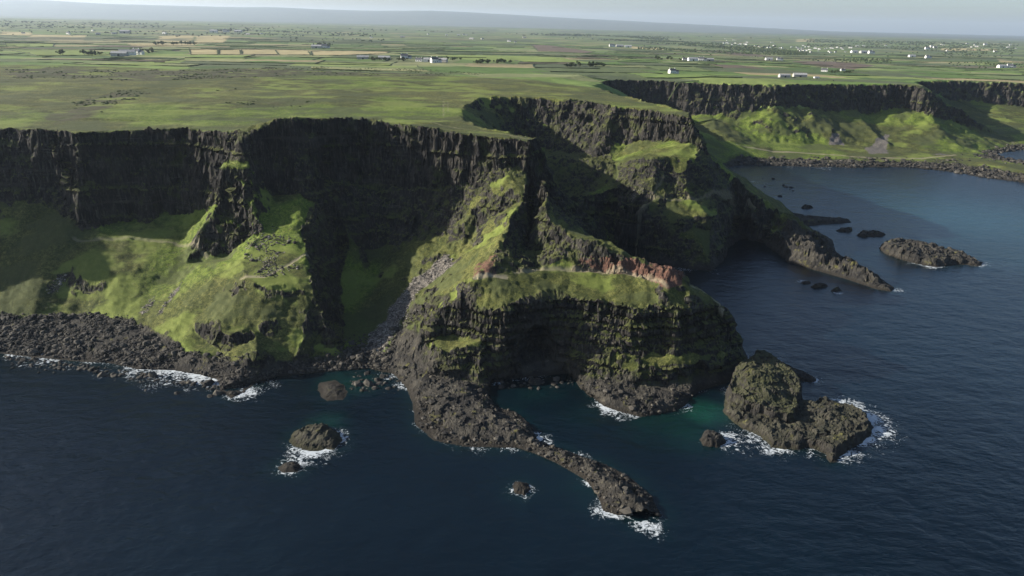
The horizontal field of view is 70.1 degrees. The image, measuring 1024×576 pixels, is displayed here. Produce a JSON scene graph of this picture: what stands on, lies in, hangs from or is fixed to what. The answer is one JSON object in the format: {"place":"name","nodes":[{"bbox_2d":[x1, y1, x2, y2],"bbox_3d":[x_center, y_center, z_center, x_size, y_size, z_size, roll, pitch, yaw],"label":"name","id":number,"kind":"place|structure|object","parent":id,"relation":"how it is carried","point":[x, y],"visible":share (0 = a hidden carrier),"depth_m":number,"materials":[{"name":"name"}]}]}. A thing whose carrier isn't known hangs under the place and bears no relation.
{"place":"outdoors","nodes":[
{"label":"outdoors","id":0,"kind":"place"},
{"bbox_2d":[0,43,1023,514],"bbox_3d":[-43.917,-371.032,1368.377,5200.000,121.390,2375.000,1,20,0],"label":"terrain","id":1,"kind":"structure","parent":0,"point":[512,187],"depth_m":469.13,"materials":[{"name":"green plant"}]},
{"bbox_2d":[39,54,107,55],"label":"hedgerow","id":2,"kind":"object","parent":1,"relation":"on","point":[66,55],"visible":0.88,"depth_m":1603.18,"materials":[{"name":"green plant"}]},
{"bbox_2d":[37,59,164,61],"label":"hedgerow","id":3,"kind":"object","parent":1,"relation":"on","point":[103,60],"visible":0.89,"depth_m":1357.23,"materials":[{"name":"green plant"}]},
{"bbox_2d":[110,51,128,55],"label":"barn","id":4,"kind":"structure","parent":1,"relation":"on","point":[119,53],"depth_m":1616.79,"materials":[{"name":"grey metal"}]},
{"bbox_2d":[63,63,187,66],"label":"hedgerow","id":5,"kind":"object","parent":1,"relation":"on","point":[129,64],"visible":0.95,"depth_m":1144.47,"materials":[{"name":"green plant"}]},
{"bbox_2d":[118,49,135,54],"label":"barn","id":6,"kind":"structure","parent":1,"relation":"on","point":[131,52],"depth_m":1688.19,"materials":[{"name":"grey metal"}]},
{"bbox_2d":[104,59,165,60],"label":"hedgerow","id":7,"kind":"object","parent":1,"relation":"on","point":[129,59],"visible":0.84,"depth_m":1425.00,"materials":[{"name":"green plant"}]},
{"bbox_2d":[132,48,144,54],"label":"farmhouse","id":8,"kind":"object","parent":1,"relation":"on","point":[139,51],"visible":0.68,"depth_m":1728.34,"materials":[{"name":"paint"}]},
{"bbox_2d":[105,58,175,59],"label":"hedgerow","id":9,"kind":"object","parent":1,"relation":"on","point":[134,58],"visible":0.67,"depth_m":1481.47,"materials":[{"name":"green plant"}]},
{"bbox_2d":[110,57,176,58],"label":"hedgerow","id":10,"kind":"object","parent":1,"relation":"on","point":[139,57],"visible":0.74,"depth_m":1537.37,"materials":[{"name":"green plant"}]},
{"bbox_2d":[166,60,239,62],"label":"hedgerow","id":11,"kind":"object","parent":1,"relation":"on","point":[202,61],"visible":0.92,"depth_m":1448.98,"materials":[{"name":"green plant"}]},
{"bbox_2d":[175,49,231,49],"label":"hedgerow","id":12,"kind":"object","parent":1,"relation":"on","point":[202,49],"visible":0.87,"depth_m":2134.71,"materials":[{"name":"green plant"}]},
{"bbox_2d":[185,57,226,57],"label":"hedgerow","id":13,"kind":"object","parent":1,"relation":"on","point":[205,57],"visible":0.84,"depth_m":1621.98,"materials":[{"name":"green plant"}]},
{"bbox_2d":[154,62,286,65],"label":"hedgerow","id":14,"kind":"object","parent":1,"relation":"on","point":[227,64],"visible":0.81,"depth_m":1310.38,"materials":[{"name":"green plant"}]},
{"bbox_2d":[200,48,245,48],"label":"hedgerow","id":15,"kind":"object","parent":1,"relation":"on","point":[219,48],"visible":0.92,"depth_m":2277.29,"materials":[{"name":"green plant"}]},
{"bbox_2d":[5,66,484,111],"bbox_3d":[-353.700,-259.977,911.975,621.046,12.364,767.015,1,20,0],"label":"gorse scrub","id":16,"kind":"object","parent":1,"relation":"on","point":[110,96],"visible":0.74,"depth_m":912.88,"materials":[{"name":"green plant"}]},
{"bbox_2d":[240,62,313,63],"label":"hedgerow","id":17,"kind":"object","parent":1,"relation":"on","point":[275,62],"visible":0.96,"depth_m":1450.63,"materials":[{"name":"green plant"}]},
{"bbox_2d":[242,219,418,327],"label":"hillside stones","id":18,"kind":"object","parent":1,"relation":"on","point":[281,265],"visible":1,"depth_m":418.69,"materials":[{"name":"grey stone"}]},
{"bbox_2d":[48,181,643,356],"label":"scree rocks","id":19,"kind":"object","parent":1,"relation":"on","point":[388,333],"visible":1,"depth_m":419.74,"materials":[{"name":"grey stone"}]},
{"bbox_2d":[314,63,389,65],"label":"hedgerow","id":20,"kind":"object","parent":1,"relation":"on","point":[347,64],"visible":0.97,"depth_m":1439.49,"materials":[{"name":"green plant"}]},
{"bbox_2d":[357,55,368,58],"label":"barn","id":21,"kind":"structure","parent":1,"relation":"on","point":[362,56],"depth_m":1671.38,"materials":[{"name":"grey metal"}]},
{"bbox_2d":[0,311,734,515],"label":"shore boulders","id":22,"kind":"object","parent":1,"relation":"on","point":[31,349],"visible":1,"depth_m":380.79,"materials":[{"name":"grey stone"}]},
{"bbox_2d":[311,68,427,71],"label":"hedgerow","id":23,"kind":"object","parent":1,"relation":"on","point":[364,70],"visible":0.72,"depth_m":1145.96,"materials":[{"name":"green plant"}]},
{"bbox_2d":[4,178,793,397],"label":"awash stones","id":24,"kind":"object","parent":1,"relation":"on","point":[369,383],"visible":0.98,"depth_m":365.38,"materials":[{"name":"black stone"}]},
{"bbox_2d":[400,53,411,58],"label":"farmhouse","id":25,"kind":"object","parent":1,"relation":"on","point":[407,56],"visible":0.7,"depth_m":1741.37,"materials":[{"name":"stone"}]},
{"bbox_2d":[415,57,422,61],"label":"farmhouse","id":26,"kind":"object","parent":1,"relation":"on","point":[418,59],"visible":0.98,"depth_m":1638.40,"materials":[{"name":"paint"}]},
{"bbox_2d":[423,57,429,61],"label":"barn","id":27,"kind":"structure","parent":1,"relation":"on","point":[426,59],"depth_m":1625.15,"materials":[{"name":"white paint"}]},
{"bbox_2d":[397,53,468,54],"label":"hedgerow","id":28,"kind":"object","parent":1,"relation":"on","point":[438,54],"visible":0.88,"depth_m":2185.11,"materials":[{"name":"green plant"}]},
{"bbox_2d":[430,56,441,62],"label":"farmhouse","id":29,"kind":"object","parent":1,"relation":"on","point":[435,60],"visible":0.94,"depth_m":1595.65,"materials":[{"name":"paint"}]},
{"bbox_2d":[393,56,485,57],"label":"hedgerow","id":30,"kind":"object","parent":1,"relation":"on","point":[455,57],"visible":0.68,"depth_m":1914.64,"materials":[{"name":"green plant"}]},
{"bbox_2d":[518,63,551,63],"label":"hedgerow","id":31,"kind":"object","parent":1,"relation":"on","point":[534,63],"visible":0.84,"depth_m":1621.43,"materials":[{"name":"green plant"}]},
{"bbox_2d":[535,67,599,68],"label":"hedgerow","id":32,"kind":"object","parent":1,"relation":"on","point":[571,68],"visible":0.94,"depth_m":1467.21,"materials":[{"name":"green plant"}]},
{"bbox_2d":[550,71,662,73],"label":"hedgerow","id":33,"kind":"object","parent":1,"relation":"on","point":[595,72],"visible":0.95,"depth_m":1318.62,"materials":[{"name":"green plant"}]},
{"bbox_2d":[599,66,646,67],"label":"hedgerow","id":34,"kind":"object","parent":1,"relation":"on","point":[626,67],"visible":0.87,"depth_m":1582.87,"materials":[{"name":"green plant"}]},
{"bbox_2d":[599,56,654,57],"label":"hedgerow","id":35,"kind":"object","parent":1,"relation":"on","point":[636,57],"visible":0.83,"depth_m":2462.55,"materials":[{"name":"green plant"}]},
{"bbox_2d":[590,77,698,104],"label":"hedgerow","id":36,"kind":"object","parent":1,"relation":"on","point":[671,94],"visible":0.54,"depth_m":1141.74,"materials":[{"name":"green plant"}]},
{"bbox_2d":[668,68,678,73],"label":"farmhouse","id":37,"kind":"object","parent":1,"relation":"on","point":[673,70],"visible":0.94,"depth_m":1364.50,"materials":[{"name":"paint"}]},
{"bbox_2d":[687,57,697,60],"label":"barn","id":38,"kind":"structure","parent":1,"relation":"on","point":[692,58],"depth_m":2214.64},
{"bbox_2d":[647,76,741,77],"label":"hedgerow","id":39,"kind":"object","parent":1,"relation":"on","point":[696,77],"visible":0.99,"depth_m":1207.14,"materials":[{"name":"green plant"}]},
{"bbox_2d":[677,66,722,67],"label":"hedgerow","id":40,"kind":"object","parent":1,"relation":"on","point":[699,66],"visible":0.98,"depth_m":1732.23,"materials":[{"name":"green plant"}]},
{"bbox_2d":[698,57,706,60],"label":"farmhouse","id":41,"kind":"object","parent":1,"relation":"on","point":[702,59],"visible":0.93,"depth_m":2250.71,"materials":[{"name":"paint"}]},
{"bbox_2d":[702,74,742,77],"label":"hedgerow","id":42,"kind":"object","parent":1,"relation":"on","point":[718,75],"visible":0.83,"depth_m":1290.76,"materials":[{"name":"green plant"}]},
{"bbox_2d":[778,74,790,77],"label":"barn","id":43,"kind":"structure","parent":1,"relation":"on","point":[785,75],"depth_m":1335.12,"materials":[{"name":"grey metal"}]},
{"bbox_2d":[792,73,807,76],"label":"barn","id":44,"kind":"structure","parent":1,"relation":"on","point":[799,74],"depth_m":1368.90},
{"bbox_2d":[771,63,832,65],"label":"hedgerow","id":45,"kind":"object","parent":1,"relation":"on","point":[800,64],"visible":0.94,"depth_m":2286.84,"materials":[{"name":"green plant"}]},
{"bbox_2d":[795,77,833,80],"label":"hedgerow","id":46,"kind":"object","parent":1,"relation":"on","point":[815,79],"visible":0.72,"depth_m":1284.43,"materials":[{"name":"green plant"}]},
{"bbox_2d":[827,74,868,75],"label":"hedgerow","id":47,"kind":"object","parent":1,"relation":"on","point":[849,75],"visible":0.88,"depth_m":1617.32,"materials":[{"name":"green plant"}]},
{"bbox_2d":[822,66,903,68],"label":"hedgerow","id":48,"kind":"object","parent":1,"relation":"on","point":[862,67],"visible":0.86,"depth_m":2162.06,"materials":[{"name":"green plant"}]},
{"bbox_2d":[723,142,1023,181],"bbox_3d":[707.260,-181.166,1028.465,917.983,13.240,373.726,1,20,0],"label":"shore boulders","id":49,"kind":"object","parent":1,"relation":"on","point":[809,161],"visible":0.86,"depth_m":976.29,"materials":[{"name":"grey stone"}]},
{"bbox_2d":[948,80,1005,117],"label":"footpath","id":50,"kind":"structure","parent":1,"relation":"on","point":[970,106],"depth_m":1388.92,"materials":[{"name":"brown soil"}]},
{"bbox_2d":[965,78,1010,79],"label":"hedgerow","id":51,"kind":"object","parent":1,"relation":"on","point":[990,79],"visible":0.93,"depth_m":1674.61,"materials":[{"name":"green plant"}]},
{"bbox_2d":[0,45,1023,575],"bbox_3d":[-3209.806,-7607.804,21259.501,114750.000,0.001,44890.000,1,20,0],"label":"sea","id":52,"kind":"structure","parent":0,"point":[124,475],"depth_m":302.48,"materials":[{"name":"liquid"}]},
{"bbox_2d":[278,462,300,472],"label":"sea rock","id":53,"kind":"object","parent":52,"relation":"in","point":[288,467],"visible":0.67,"depth_m":292.30,"materials":[{"name":"grey stone"}]},
{"bbox_2d":[289,423,342,450],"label":"sea rock","id":54,"kind":"object","parent":52,"relation":"in","point":[316,437],"visible":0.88,"depth_m":311.14,"materials":[{"name":"grey stone"}]},
{"bbox_2d":[317,380,347,400],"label":"sea rock","id":55,"kind":"object","parent":52,"relation":"in","point":[332,390],"visible":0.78,"depth_m":353.55,"materials":[{"name":"grey stone"}]},
{"bbox_2d":[513,481,529,495],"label":"sea rock","id":56,"kind":"object","parent":52,"relation":"in","point":[522,488],"visible":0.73,"depth_m":283.14,"materials":[{"name":"grey stone"}]},
{"bbox_2d":[699,430,725,447],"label":"sea rock","id":57,"kind":"object","parent":52,"relation":"in","point":[711,438],"visible":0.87,"depth_m":316.96,"materials":[{"name":"grey stone"}]},
{"bbox_2d":[724,350,802,423],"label":"sea stack","id":58,"kind":"object","parent":52,"relation":"in","point":[768,384],"visible":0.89,"depth_m":350.34,"materials":[{"name":"grey stone"}]},
{"bbox_2d":[723,396,873,462],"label":"rock platform","id":59,"kind":"object","parent":52,"relation":"in","point":[833,431],"visible":0.84,"depth_m":327.24,"materials":[{"name":"grey stone"}]},
{"bbox_2d":[786,364,815,381],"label":"skerry","id":60,"kind":"structure","parent":52,"relation":"in","point":[803,376],"depth_m":377.52,"materials":[{"name":"grey stone"}]},
{"bbox_2d":[801,204,812,208],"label":"skerry","id":61,"kind":"structure","parent":52,"relation":"in","point":[804,206],"depth_m":738.00,"materials":[{"name":"black stone"}]},
{"bbox_2d":[811,282,827,287],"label":"skerry","id":62,"kind":"structure","parent":52,"relation":"in","point":[818,285],"depth_m":512.08,"materials":[{"name":"black stone"}]},
{"bbox_2d":[831,287,841,291],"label":"skerry","id":63,"kind":"structure","parent":52,"relation":"in","point":[836,289],"depth_m":505.44,"materials":[{"name":"grey stone"}]},
{"bbox_2d":[836,227,852,231],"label":"skerry","id":64,"kind":"structure","parent":52,"relation":"in","point":[846,229],"depth_m":656.85,"materials":[{"name":"black stone"}]},
{"bbox_2d":[857,230,885,236],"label":"skerry","id":65,"kind":"structure","parent":52,"relation":"in","point":[869,233],"depth_m":644.52,"materials":[{"name":"black stone"}]},
{"bbox_2d":[879,237,982,266],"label":"islet","id":66,"kind":"object","parent":52,"relation":"in","point":[932,254],"visible":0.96,"depth_m":579.57,"materials":[{"name":"grey stone"}]},
{"bbox_2d":[0,0,1023,68],"bbox_3d":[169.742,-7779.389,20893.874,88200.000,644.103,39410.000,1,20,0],"label":"ground","id":67,"kind":"structure","parent":0,"point":[409,25],"depth_m":8217.90,"materials":[{"name":"green plant"}]},
{"bbox_2d":[119,30,130,32],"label":"barn","id":68,"kind":"structure","parent":67,"relation":"on","point":[124,31],"depth_m":4397.81,"materials":[{"name":"grey metal"}]},
{"bbox_2d":[167,45,249,46],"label":"hedgerow","id":69,"kind":"object","parent":67,"relation":"on","point":[193,45],"visible":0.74,"depth_m":2537.47,"materials":[{"name":"green plant"}]},
{"bbox_2d":[250,46,334,48],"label":"hedgerow","id":70,"kind":"object","parent":67,"relation":"on","point":[293,47],"visible":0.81,"depth_m":2587.52,"materials":[{"name":"green plant"}]},
{"bbox_2d":[311,45,321,47],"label":"barn","id":71,"kind":"structure","parent":67,"relation":"on","point":[316,46],"depth_m":2572.67,"materials":[{"name":"grey metal"}]},
{"bbox_2d":[321,44,329,47],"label":"farmhouse","id":72,"kind":"object","parent":67,"relation":"on","point":[325,46],"visible":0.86,"depth_m":2613.65,"materials":[{"name":"stone"}]},
{"bbox_2d":[345,48,413,49],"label":"hedgerow","id":73,"kind":"object","parent":67,"relation":"on","point":[395,49],"visible":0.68,"depth_m":2736.86,"materials":[{"name":"green plant"}]},
{"bbox_2d":[346,49,425,51],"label":"hedgerow","id":74,"kind":"object","parent":67,"relation":"on","point":[382,50],"visible":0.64,"depth_m":2518.96,"materials":[{"name":"green plant"}]},
{"bbox_2d":[335,48,445,50],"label":"hedgerow","id":75,"kind":"object","parent":67,"relation":"on","point":[387,49],"visible":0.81,"depth_m":2655.48,"materials":[{"name":"green plant"}]},
{"bbox_2d":[429,51,503,52],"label":"hedgerow","id":76,"kind":"object","parent":67,"relation":"on","point":[477,52],"visible":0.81,"depth_m":2628.04,"materials":[{"name":"green plant"}]},
{"bbox_2d":[0,20,1021,70],"bbox_3d":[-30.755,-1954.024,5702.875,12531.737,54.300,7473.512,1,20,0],"label":"woodland","id":77,"kind":"object","parent":67,"relation":"on","point":[750,49],"visible":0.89,"depth_m":5443.52,"materials":[{"name":"green plant"}]},
{"bbox_2d":[0,33,1023,64],"bbox_3d":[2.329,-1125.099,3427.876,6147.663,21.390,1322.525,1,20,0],"label":"distant hedgerows","id":78,"kind":"object","parent":67,"relation":"on","point":[410,45],"visible":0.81,"depth_m":3373.97,"materials":[{"name":"green plant"}]},
{"bbox_2d":[536,52,598,53],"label":"hedgerow","id":79,"kind":"object","parent":67,"relation":"on","point":[560,52],"visible":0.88,"depth_m":2817.35,"materials":[{"name":"green plant"}]},
{"bbox_2d":[996,64,1006,67],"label":"barn","id":80,"kind":"structure","parent":67,"relation":"on","point":[1001,66],"depth_m":2511.02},
{"bbox_2d":[1007,64,1015,67],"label":"farmhouse","id":81,"kind":"object","parent":67,"relation":"on","point":[1011,66],"visible":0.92,"depth_m":2516.52,"materials":[{"name":"paint"}]},
{"bbox_2d":[51,0,1023,35],"label":"sky","id":82,"kind":"structure","parent":0,"point":[968,17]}
]}

